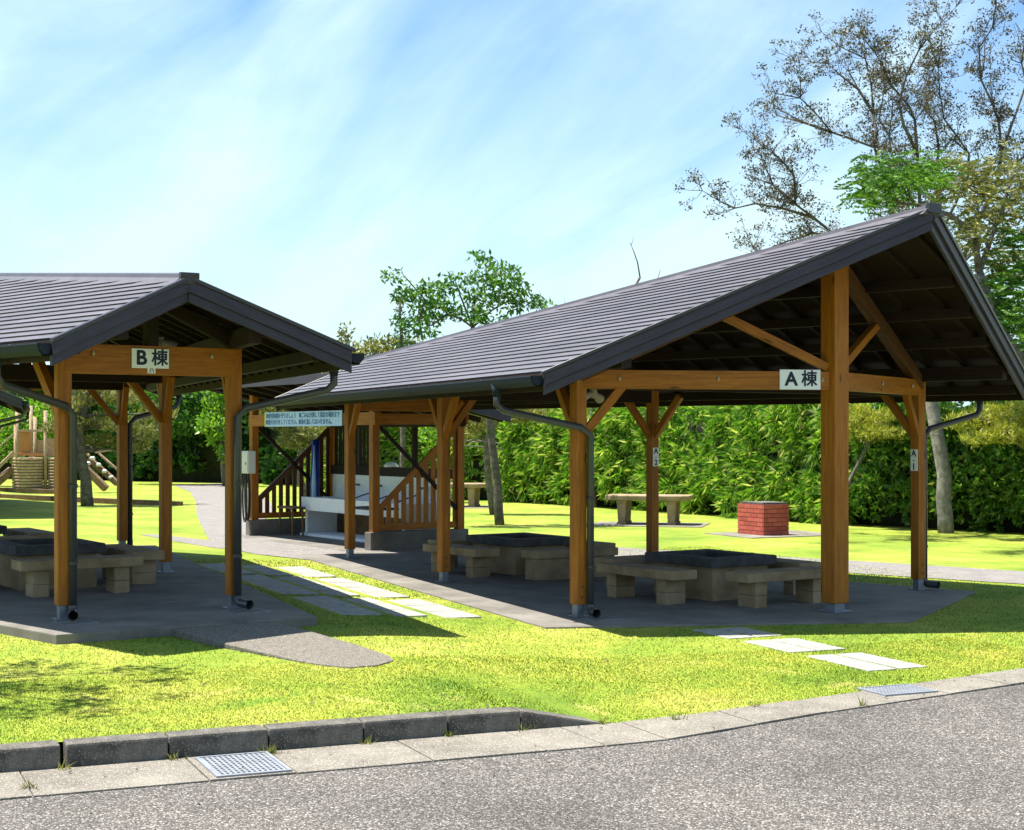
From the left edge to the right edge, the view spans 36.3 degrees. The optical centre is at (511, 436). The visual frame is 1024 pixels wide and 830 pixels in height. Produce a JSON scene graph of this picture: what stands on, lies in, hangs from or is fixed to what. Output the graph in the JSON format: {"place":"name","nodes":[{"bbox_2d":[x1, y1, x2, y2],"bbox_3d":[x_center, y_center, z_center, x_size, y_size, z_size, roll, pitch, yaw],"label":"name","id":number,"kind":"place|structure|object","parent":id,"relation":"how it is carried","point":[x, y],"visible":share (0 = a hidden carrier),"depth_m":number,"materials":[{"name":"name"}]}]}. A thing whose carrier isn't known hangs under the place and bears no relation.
{"place":"outdoors","nodes":[
{"label":"outdoors","id":0,"kind":"place"},
{"bbox_2d":[0,390,29,495],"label":"picnic pavilion","id":1,"kind":"structure","parent":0,"point":[13,403],"depth_m":32.78,"materials":[{"name":"grey metal"}]},
{"bbox_2d":[0,545,316,644],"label":"pavilion floor","id":2,"kind":"structure","parent":0,"point":[187,594],"depth_m":14.31,"materials":[{"name":"concrete"}]},
{"bbox_2d":[0,535,35,539],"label":"concrete bench","id":3,"kind":"object","parent":2,"relation":"on","point":[17,537],"visible":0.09,"depth_m":19.12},
{"bbox_2d":[3,528,53,537],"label":"concrete bench","id":4,"kind":"object","parent":2,"relation":"on","point":[37,533],"visible":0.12,"depth_m":20.19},
{"bbox_2d":[0,538,105,590],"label":"fire pit","id":5,"kind":"object","parent":2,"relation":"on","point":[10,549],"visible":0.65,"depth_m":16.48,"materials":[{"name":"beige concrete"}]},
{"bbox_2d":[52,619,99,625],"bbox_3d":[-3.744,1.607,13.388,0.320,0.026,0.320,0,0,-33],"label":"drain cover","id":6,"kind":"object","parent":2,"relation":"on","point":[75,622],"visible":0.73,"depth_m":13.36,"materials":[{"name":"metal"}]},
{"bbox_2d":[11,554,142,597],"bbox_3d":[-4.404,1.419,15.832,1.250,0.368,0.360,0,0,-33],"label":"concrete bench","id":7,"kind":"object","parent":2,"relation":"on","point":[117,567],"visible":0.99,"depth_m":15.74,"materials":[{"name":"concrete"}]},
{"bbox_2d":[97,544,164,584],"bbox_3d":[-4.252,1.419,17.289,0.360,0.368,1.300,0,0,-33],"label":"concrete bench","id":8,"kind":"object","parent":2,"relation":"on","point":[145,573],"visible":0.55,"depth_m":16.87,"materials":[{"name":"concrete"}]},
{"bbox_2d":[225,608,271,613],"bbox_3d":[-2.410,1.607,14.252,0.320,0.026,0.320,0,0,-33],"label":"drain cover","id":9,"kind":"object","parent":2,"relation":"on","point":[245,611],"visible":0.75,"depth_m":14.26,"materials":[{"name":"metal"}]},
{"bbox_2d":[0,272,363,620],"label":"picnic pavilion","id":10,"kind":"structure","parent":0,"point":[88,332],"depth_m":14.16,"materials":[{"name":"brown wood"}]},
{"bbox_2d":[132,348,168,368],"bbox_3d":[-3.241,-0.695,13.981,0.345,0.175,0.016,0,0,-33],"label":"wing sign","id":11,"kind":"object","parent":10,"relation":"attached to","point":[151,358],"visible":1,"depth_m":13.98,"materials":[{"name":"white plastic"}]},
{"bbox_2d":[172,621,393,668],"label":"ramp path","id":12,"kind":"structure","parent":0,"point":[281,641],"depth_m":12.34,"materials":[{"name":"concrete"}]},
{"bbox_2d":[242,534,422,552],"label":"washing floor","id":13,"kind":"structure","parent":0,"point":[320,542],"depth_m":26.24,"materials":[{"name":"concrete"}]},
{"bbox_2d":[277,506,305,535],"bbox_3d":[-3.948,1.514,27.899,0.260,0.518,0.620,0,0,-34],"label":"side table","id":14,"kind":"object","parent":13,"relation":"on","point":[291,516],"visible":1,"depth_m":27.74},
{"bbox_2d":[310,440,319,496],"bbox_3d":[-3.590,0.918,28.408,0.186,1.710,0.205,0,0,-34],"label":"rolled banner","id":15,"kind":"object","parent":13,"relation":"on","point":[315,476],"visible":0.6,"depth_m":28.36,"materials":[{"name":"fabric"}]},
{"bbox_2d":[207,373,510,550],"bbox_3d":[-2.802,0.446,26.637,2.846,2.859,5.766,0,0,-34],"label":"washing station","id":16,"kind":"object","parent":13,"relation":"on","point":[376,528],"visible":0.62,"depth_m":26.09,"materials":[{"name":"brown wood"}]},
{"bbox_2d":[242,473,250,521],"bbox_3d":[-4.728,1.077,27.788,0.083,0.910,0.253,0,0,-34],"label":"coiled hose","id":17,"kind":"object","parent":16,"relation":"hanging from","point":[246,498],"visible":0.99,"depth_m":27.74,"materials":[{"name":"black rubber"}]},
{"bbox_2d":[242,451,255,473],"bbox_3d":[-4.717,0.465,27.814,0.172,0.400,0.320,0,0,-34],"label":"meter box","id":18,"kind":"object","parent":16,"relation":"attached to","point":[248,462],"visible":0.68,"depth_m":27.70,"materials":[{"name":"grey paint"}]},
{"bbox_2d":[264,410,341,426],"bbox_3d":[-3.536,-0.290,26.210,0.016,0.250,2.880,0,0,-34],"label":"notice board","id":19,"kind":"object","parent":16,"relation":"attached to","point":[307,418],"visible":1,"depth_m":26.14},
{"bbox_2d":[300,483,430,541],"bbox_3d":[-2.475,1.319,26.745,0.800,0.952,3.550,0,0,-34],"label":"sink trough","id":20,"kind":"object","parent":13,"relation":"on","point":[321,516],"visible":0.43,"depth_m":27.43,"materials":[{"name":"metal"}]},
{"bbox_2d":[451,505,488,508],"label":"stone pavement","id":21,"kind":"structure","parent":0,"point":[483,506],"depth_m":38.67,"materials":[{"name":"stone"}]},
{"bbox_2d":[451,483,485,506],"bbox_3d":[-1.450,1.488,39.300,1.719,0.605,0.880,0,0,10],"label":"stone table","id":22,"kind":"object","parent":21,"relation":"on","point":[473,489],"visible":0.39,"depth_m":38.86,"materials":[{"name":"beige concrete"}]},
{"bbox_2d":[0,684,1023,829],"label":"road","id":23,"kind":"structure","parent":0,"point":[927,764],"depth_m":7.99,"materials":[{"name":"asphalt"}]},
{"bbox_2d":[0,478,1023,743],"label":"lawn","id":24,"kind":"structure","parent":0,"point":[892,544],"depth_m":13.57,"materials":[{"name":"plant"}]},
{"bbox_2d":[0,394,53,463],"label":"lime tree","id":25,"kind":"object","parent":24,"relation":"on","point":[25,424],"visible":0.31,"depth_m":54.93,"materials":[{"name":"green plant"}]},
{"bbox_2d":[0,487,53,493],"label":"timber edging","id":26,"kind":"object","parent":24,"relation":"on","point":[36,491],"visible":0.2,"depth_m":48.36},
{"bbox_2d":[0,406,116,490],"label":"play tower","id":27,"kind":"structure","parent":24,"relation":"on","point":[27,472],"depth_m":48.87,"materials":[{"name":"wood"}]},
{"bbox_2d":[0,494,182,505],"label":"timber edging","id":28,"kind":"object","parent":24,"relation":"on","point":[95,500],"visible":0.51,"depth_m":41.04,"materials":[{"name":"wood"}]},
{"bbox_2d":[37,388,178,505],"bbox_3d":[-10.275,0.135,39.995,3.561,3.530,2.374,0,0,-20],"label":"pine tree","id":29,"kind":"object","parent":24,"relation":"on","point":[83,401],"visible":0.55,"depth_m":39.86,"materials":[{"name":"green plant"}]},
{"bbox_2d":[104,388,223,439],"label":"broadleaf tree","id":30,"kind":"object","parent":24,"relation":"on","point":[186,414],"visible":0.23,"depth_m":56.91,"materials":[{"name":"green plant"}]},
{"bbox_2d":[0,372,328,489],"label":"dark hedge","id":31,"kind":"object","parent":24,"relation":"on","point":[195,458],"visible":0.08,"depth_m":60.16,"materials":[{"name":"green plant"}]},
{"bbox_2d":[141,534,224,548],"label":"footpath","id":32,"kind":"structure","parent":24,"relation":"on","point":[201,542],"depth_m":26.25,"materials":[{"name":"concrete"}]},
{"bbox_2d":[200,563,224,568],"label":"stepping stone","id":33,"kind":"object","parent":24,"relation":"on","point":[217,566],"visible":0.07,"depth_m":20.40,"materials":[{"name":"stone"}]},
{"bbox_2d":[194,391,242,485],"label":"maple tree","id":34,"kind":"object","parent":24,"relation":"on","point":[218,419],"visible":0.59,"depth_m":55.41,"materials":[{"name":"green plant"}]},
{"bbox_2d":[242,575,275,580],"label":"stepping stone","id":35,"kind":"object","parent":24,"relation":"on","point":[255,578],"visible":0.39,"depth_m":18.53,"materials":[{"name":"stone"}]},
{"bbox_2d":[248,580,296,587],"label":"stepping stone","id":36,"kind":"object","parent":24,"relation":"on","point":[273,583],"visible":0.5,"depth_m":17.91,"materials":[{"name":"stone"}]},
{"bbox_2d":[268,586,318,594],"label":"stepping stone","id":37,"kind":"object","parent":24,"relation":"on","point":[297,590],"visible":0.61,"depth_m":17.09,"materials":[{"name":"stone"}]},
{"bbox_2d":[276,576,311,580],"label":"stepping stone","id":38,"kind":"object","parent":24,"relation":"on","point":[293,578],"visible":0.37,"depth_m":18.94,"materials":[{"name":"stone"}]},
{"bbox_2d":[259,407,338,496],"bbox_3d":[-5.143,0.374,36.616,2.224,3.104,1.407,0,0,0],"label":"pine tree","id":39,"kind":"object","parent":24,"relation":"on","point":[302,438],"visible":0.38,"depth_m":36.42,"materials":[{"name":"green plant"}]},
{"bbox_2d":[289,580,325,585],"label":"stepping stone","id":40,"kind":"object","parent":24,"relation":"on","point":[307,583],"visible":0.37,"depth_m":18.30,"materials":[{"name":"stone"}]},
{"bbox_2d":[300,573,336,577],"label":"stepping stone","id":41,"kind":"object","parent":24,"relation":"on","point":[323,575],"visible":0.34,"depth_m":19.79,"materials":[{"name":"stone"}]},
{"bbox_2d":[293,596,350,604],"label":"stepping stone","id":42,"kind":"object","parent":24,"relation":"on","point":[320,600],"visible":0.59,"depth_m":16.05,"materials":[{"name":"stone"}]},
{"bbox_2d":[304,585,342,590],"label":"stepping stone","id":43,"kind":"object","parent":24,"relation":"on","point":[322,587],"visible":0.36,"depth_m":17.82,"materials":[{"name":"stone"}]},
{"bbox_2d":[317,578,355,582],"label":"stepping stone","id":44,"kind":"object","parent":24,"relation":"on","point":[335,580],"visible":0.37,"depth_m":19.10,"materials":[{"name":"stone"}]},
{"bbox_2d":[320,590,359,596],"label":"stepping stone","id":45,"kind":"object","parent":24,"relation":"on","point":[339,593],"visible":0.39,"depth_m":17.14,"materials":[{"name":"stone"}]},
{"bbox_2d":[319,604,380,615],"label":"stepping stone","id":46,"kind":"object","parent":24,"relation":"on","point":[348,609],"visible":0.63,"depth_m":15.13,"materials":[{"name":"stone"}]},
{"bbox_2d":[330,582,373,587],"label":"stepping stone","id":47,"kind":"object","parent":24,"relation":"on","point":[351,584],"visible":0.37,"depth_m":18.59,"materials":[{"name":"stone"}]},
{"bbox_2d":[342,597,385,603],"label":"stepping stone","id":48,"kind":"object","parent":24,"relation":"on","point":[366,600],"visible":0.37,"depth_m":16.41,"materials":[{"name":"stone"}]},
{"bbox_2d":[347,587,387,591],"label":"stepping stone","id":49,"kind":"object","parent":24,"relation":"on","point":[366,589],"visible":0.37,"depth_m":17.98,"materials":[{"name":"stone"}]},
{"bbox_2d":[317,320,423,373],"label":"olive tree","id":50,"kind":"object","parent":24,"relation":"on","point":[375,347],"visible":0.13,"depth_m":44.97,"materials":[{"name":"green plant"}]},
{"bbox_2d":[361,603,405,609],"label":"stepping stone","id":51,"kind":"object","parent":24,"relation":"on","point":[382,606],"visible":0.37,"depth_m":15.83,"materials":[{"name":"stone"}]},
{"bbox_2d":[362,591,408,597],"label":"stepping stone","id":52,"kind":"object","parent":24,"relation":"on","point":[390,594],"visible":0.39,"depth_m":17.42,"materials":[{"name":"stone"}]},
{"bbox_2d":[388,300,414,466],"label":"conifer","id":53,"kind":"object","parent":24,"relation":"on","point":[400,343],"visible":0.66,"depth_m":41.96,"materials":[{"name":"green plant"}]},
{"bbox_2d":[379,609,426,616],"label":"stepping stone","id":54,"kind":"object","parent":24,"relation":"on","point":[403,612],"visible":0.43,"depth_m":15.21,"materials":[{"name":"stone"}]},
{"bbox_2d":[387,599,435,605],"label":"stepping stone","id":55,"kind":"object","parent":24,"relation":"on","point":[407,602],"visible":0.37,"depth_m":16.58,"materials":[{"name":"stone"}]},
{"bbox_2d":[408,604,455,611],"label":"stepping stone","id":56,"kind":"object","parent":24,"relation":"on","point":[431,608],"visible":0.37,"depth_m":16.00,"materials":[{"name":"stone"}]},
{"bbox_2d":[428,610,480,617],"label":"stepping stone","id":57,"kind":"object","parent":24,"relation":"on","point":[454,614],"visible":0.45,"depth_m":15.46,"materials":[{"name":"stone"}]},
{"bbox_2d":[380,249,557,524],"bbox_3d":[-0.859,-0.951,31.340,3.571,5.689,1.947,0,0,0],"label":"locust tree","id":58,"kind":"object","parent":24,"relation":"on","point":[475,312],"visible":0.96,"depth_m":31.19,"materials":[{"name":"green plant"}]},
{"bbox_2d":[411,413,544,449],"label":"garden tree","id":59,"kind":"object","parent":24,"relation":"on","point":[431,441],"visible":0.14,"depth_m":41.73,"materials":[{"name":"green plant"}]},
{"bbox_2d":[464,409,550,514],"bbox_3d":[-0.316,0.359,35.666,2.433,3.083,1.351,0,0,0],"label":"pine tree","id":60,"kind":"object","parent":24,"relation":"on","point":[471,432],"visible":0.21,"depth_m":35.43,"materials":[{"name":"plant"}]},
{"bbox_2d":[297,403,888,524],"bbox_3d":[1.558,0.022,40.102,4.034,4.031,22.461,0,0,-38],"label":"bamboo hedge","id":61,"kind":"object","parent":24,"relation":"on","point":[724,460],"visible":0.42,"depth_m":35.72,"materials":[{"name":"green plant"}]},
{"bbox_2d":[564,238,660,507],"bbox_3d":[2.508,-1.547,39.000,2.424,6.877,0.200,0,0,0],"label":"bare tree","id":62,"kind":"object","parent":24,"relation":"on","point":[592,410],"visible":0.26,"depth_m":38.97,"materials":[{"name":"grey plant"}]},
{"bbox_2d":[692,628,755,638],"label":"stepping stone","id":63,"kind":"object","parent":24,"relation":"on","point":[723,633],"visible":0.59,"depth_m":14.12,"materials":[{"name":"stone"}]},
{"bbox_2d":[720,627,781,636],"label":"stepping stone","id":64,"kind":"object","parent":24,"relation":"on","point":[747,631],"visible":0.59,"depth_m":14.20,"materials":[{"name":"stone"}]},
{"bbox_2d":[743,640,816,652],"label":"stepping stone","id":65,"kind":"object","parent":24,"relation":"on","point":[780,646],"visible":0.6,"depth_m":13.25,"materials":[{"name":"stone"}]},
{"bbox_2d":[770,638,845,650],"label":"stepping stone","id":66,"kind":"object","parent":24,"relation":"on","point":[812,645],"visible":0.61,"depth_m":13.38,"materials":[{"name":"stone"}]},
{"bbox_2d":[674,0,1023,532],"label":"sparse tree","id":67,"kind":"object","parent":24,"relation":"on","point":[945,518],"visible":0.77,"depth_m":28.39,"materials":[{"name":"brown plant"}]},
{"bbox_2d":[807,654,896,671],"bbox_3d":[2.682,1.821,12.376,0.262,0.058,0.876,0,0,-23],"label":"stepping stone","id":68,"kind":"object","parent":24,"relation":"on","point":[852,663],"visible":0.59,"depth_m":12.35,"materials":[{"name":"stone"}]},
{"bbox_2d":[849,403,909,487],"bbox_3d":[6.936,0.583,30.041,1.471,2.637,1.125,0,0,-25],"label":"pine tree","id":69,"kind":"object","parent":24,"relation":"on","point":[871,426],"visible":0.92,"depth_m":29.94,"materials":[{"name":"green plant"}]},
{"bbox_2d":[835,652,927,668],"bbox_3d":[2.948,1.821,12.491,0.265,0.058,0.870,0,0,-24],"label":"stepping stone","id":70,"kind":"object","parent":24,"relation":"on","point":[893,663],"visible":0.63,"depth_m":12.46,"materials":[{"name":"stone"}]},
{"bbox_2d":[833,138,1023,365],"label":"feathery tree","id":71,"kind":"object","parent":24,"relation":"on","point":[917,180],"visible":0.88,"depth_m":25.14,"materials":[{"name":"green plant"}]},
{"bbox_2d":[850,400,1023,532],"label":"shrub hedge","id":72,"kind":"object","parent":24,"relation":"on","point":[987,493],"visible":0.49,"depth_m":29.43,"materials":[{"name":"green plant"}]},
{"bbox_2d":[941,400,1023,451],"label":"pine tree","id":73,"kind":"object","parent":24,"relation":"on","point":[993,425],"visible":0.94,"depth_m":27.04,"materials":[{"name":"green plant"}]},
{"bbox_2d":[0,668,1023,799],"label":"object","id":74,"kind":"structure","parent":0,"point":[118,776],"depth_m":9.07,"materials":[{"name":"concrete"}]},
{"bbox_2d":[0,740,59,773],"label":"kerb stone","id":75,"kind":"object","parent":74,"relation":"on","point":[30,756],"visible":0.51,"depth_m":8.42,"materials":[{"name":"concrete"}]},
{"bbox_2d":[63,732,167,767],"bbox_3d":[-2.204,1.819,8.671,0.550,0.282,0.186,0,0,-23],"label":"kerb stone","id":76,"kind":"object","parent":74,"relation":"on","point":[112,749],"visible":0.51,"depth_m":8.60,"materials":[{"name":"concrete"}]},
{"bbox_2d":[164,725,267,758],"bbox_3d":[-1.686,1.819,8.896,0.562,0.282,0.186,0,0,-23],"label":"kerb stone","id":77,"kind":"object","parent":74,"relation":"on","point":[218,741],"visible":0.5,"depth_m":8.83,"materials":[{"name":"concrete"}]},
{"bbox_2d":[263,717,362,750],"bbox_3d":[-1.163,1.819,9.123,0.562,0.282,0.186,0,0,-23],"label":"kerb stone","id":78,"kind":"object","parent":74,"relation":"on","point":[314,733],"visible":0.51,"depth_m":9.06,"materials":[{"name":"concrete"}]},
{"bbox_2d":[356,711,446,742],"bbox_3d":[-0.659,1.819,9.342,0.522,0.282,0.186,0,0,-23],"label":"kerb stone","id":79,"kind":"object","parent":74,"relation":"on","point":[385,728],"visible":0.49,"depth_m":9.27,"materials":[{"name":"concrete"}]},
{"bbox_2d":[20,695,869,788],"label":"weeds","id":80,"kind":"object","parent":74,"relation":"on","point":[270,749],"visible":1,"depth_m":9.12,"materials":[{"name":"green plant"}]},
{"bbox_2d":[439,707,519,735],"bbox_3d":[-0.196,1.819,9.543,0.472,0.282,0.186,0,0,-23],"label":"kerb stone","id":81,"kind":"object","parent":74,"relation":"on","point":[480,720],"visible":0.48,"depth_m":9.48,"materials":[{"name":"concrete"}]},
{"bbox_2d":[0,614,1022,809],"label":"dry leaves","id":82,"kind":"object","parent":74,"relation":"on","point":[562,726],"visible":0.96,"depth_m":10.22,"materials":[{"name":"brown plant"}]},
{"bbox_2d":[511,707,600,729],"bbox_3d":[0.281,1.823,9.750,0.552,0.273,0.186,0,0,-23],"label":"kerb stone","id":83,"kind":"object","parent":74,"relation":"on","point":[535,718],"visible":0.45,"depth_m":9.65,"materials":[{"name":"concrete"}]},
{"bbox_2d":[0,0,1023,407],"label":"sky","id":84,"kind":"structure","parent":0,"point":[285,155],"materials":[{"name":"blue"}]},
{"bbox_2d":[175,483,1023,583],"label":"path","id":85,"kind":"structure","parent":0,"point":[210,503],"depth_m":24.26,"materials":[{"name":"concrete"}]},
{"bbox_2d":[298,550,975,628],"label":"pavilion floor","id":86,"kind":"structure","parent":0,"point":[545,604],"depth_m":16.76,"materials":[{"name":"concrete"}]},
{"bbox_2d":[428,538,473,566],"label":"concrete bench","id":87,"kind":"object","parent":86,"relation":"on","point":[462,541],"visible":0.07,"depth_m":21.20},
{"bbox_2d":[423,543,498,577],"bbox_3d":[-0.666,1.596,20.044,0.360,0.368,1.300,0,0,-34],"label":"concrete bench","id":88,"kind":"object","parent":86,"relation":"on","point":[477,561],"visible":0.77,"depth_m":19.64,"materials":[{"name":"concrete"}]},
{"bbox_2d":[466,532,569,574],"bbox_3d":[0.099,1.550,20.555,0.950,0.475,1.150,0,0,-34],"label":"fire pit","id":89,"kind":"object","parent":86,"relation":"on","point":[509,559],"visible":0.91,"depth_m":20.15,"materials":[{"name":"beige concrete"}]},
{"bbox_2d":[521,546,617,580],"bbox_3d":[0.733,1.597,19.608,1.250,0.370,0.360,0,0,-34],"label":"concrete bench","id":90,"kind":"object","parent":86,"relation":"on","point":[547,564],"visible":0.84,"depth_m":19.31,"materials":[{"name":"concrete"}]},
{"bbox_2d":[582,616,624,621],"bbox_3d":[0.890,1.784,15.170,0.320,0.026,0.320,0,0,-34],"label":"drain cover","id":91,"kind":"object","parent":86,"relation":"on","point":[606,618],"visible":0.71,"depth_m":15.16,"materials":[{"name":"metal"}]},
{"bbox_2d":[595,555,653,587],"bbox_3d":[1.579,1.596,18.381,1.250,0.368,0.360,0,0,-34],"label":"concrete bench","id":92,"kind":"object","parent":86,"relation":"on","point":[639,559],"visible":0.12,"depth_m":18.11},
{"bbox_2d":[597,562,696,604],"bbox_3d":[1.448,1.596,16.922,0.360,0.368,1.300,0,0,-34],"label":"concrete bench","id":93,"kind":"object","parent":86,"relation":"on","point":[670,584],"visible":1,"depth_m":16.64,"materials":[{"name":"concrete"}]},
{"bbox_2d":[645,549,776,600],"bbox_3d":[2.213,1.550,17.434,0.950,0.475,1.150,0,0,-34],"label":"stone table","id":94,"kind":"object","parent":86,"relation":"on","point":[711,567],"visible":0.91,"depth_m":17.00,"materials":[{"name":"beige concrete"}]},
{"bbox_2d":[726,566,823,607],"bbox_3d":[2.847,1.596,16.486,1.250,0.368,0.360,0,0,-34],"label":"concrete bench","id":95,"kind":"object","parent":86,"relation":"on","point":[752,588],"visible":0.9,"depth_m":16.27,"materials":[{"name":"concrete"}]},
{"bbox_2d":[767,558,820,594],"bbox_3d":[2.977,1.596,17.945,0.360,0.368,1.300,0,0,-34],"label":"concrete bench","id":96,"kind":"object","parent":86,"relation":"on","point":[790,587],"visible":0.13,"depth_m":17.50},
{"bbox_2d":[275,202,1023,617],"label":"picnic pavilion","id":97,"kind":"structure","parent":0,"point":[891,310],"depth_m":16.62,"materials":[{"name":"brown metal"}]},
{"bbox_2d":[653,447,658,465],"bbox_3d":[1.915,0.277,20.773,0.098,0.250,0.016,0,0,-34],"label":"number plate","id":98,"kind":"object","parent":97,"relation":"attached to","point":[655,456],"visible":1,"depth_m":20.77,"materials":[{"name":"white plastic"}]},
{"bbox_2d":[780,369,819,389],"bbox_3d":[2.896,-0.568,15.679,0.430,0.200,0.016,0,0,-10],"label":"wing sign","id":99,"kind":"object","parent":97,"relation":"attached to","point":[800,379],"visible":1,"depth_m":15.68,"materials":[{"name":"white plastic"}]},
{"bbox_2d":[911,449,917,470],"bbox_3d":[4.644,0.277,18.020,0.016,0.250,0.098,0,0,-34],"label":"number plate","id":100,"kind":"object","parent":97,"relation":"attached to","point":[914,459],"visible":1,"depth_m":18.01,"materials":[{"name":"white plastic"}]},
{"bbox_2d":[594,521,709,527],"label":"stone pavement","id":101,"kind":"structure","parent":0,"point":[661,524],"depth_m":31.23,"materials":[{"name":"stone"}]},
{"bbox_2d":[605,494,692,524],"bbox_3d":[2.760,1.488,31.450,1.719,0.605,0.880,0,0,14],"label":"stone table","id":102,"kind":"object","parent":101,"relation":"on","point":[624,502],"visible":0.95,"depth_m":31.18,"materials":[{"name":"beige concrete"}]},
{"bbox_2d":[704,530,820,538],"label":"stone pavement","id":103,"kind":"structure","parent":0,"point":[794,533],"depth_m":27.99,"materials":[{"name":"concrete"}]},
{"bbox_2d":[738,501,788,535],"bbox_3d":[4.556,1.493,28.285,0.570,0.605,0.800,0,0,-27],"label":"brick hearth","id":104,"kind":"object","parent":103,"relation":"on","point":[764,518],"visible":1,"depth_m":27.99,"materials":[{"name":"brick"}]},
{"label":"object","id":105,"kind":"structure","parent":0,"visible":0},
{"bbox_2d":[195,751,291,777],"bbox_3d":[-1.472,1.801,8.529,0.410,0.026,0.540,0,0,-23],"label":"drain grate","id":106,"kind":"object","parent":105,"relation":"on","point":[211,763],"visible":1,"depth_m":8.51,"materials":[{"name":"metal"}]},
{"bbox_2d":[856,684,937,695],"bbox_3d":[2.721,1.801,11.025,0.450,0.026,0.340,0,0,-23],"label":"drain grate","id":107,"kind":"object","parent":105,"relation":"on","point":[896,689],"visible":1,"depth_m":11.01,"materials":[{"name":"metal"}]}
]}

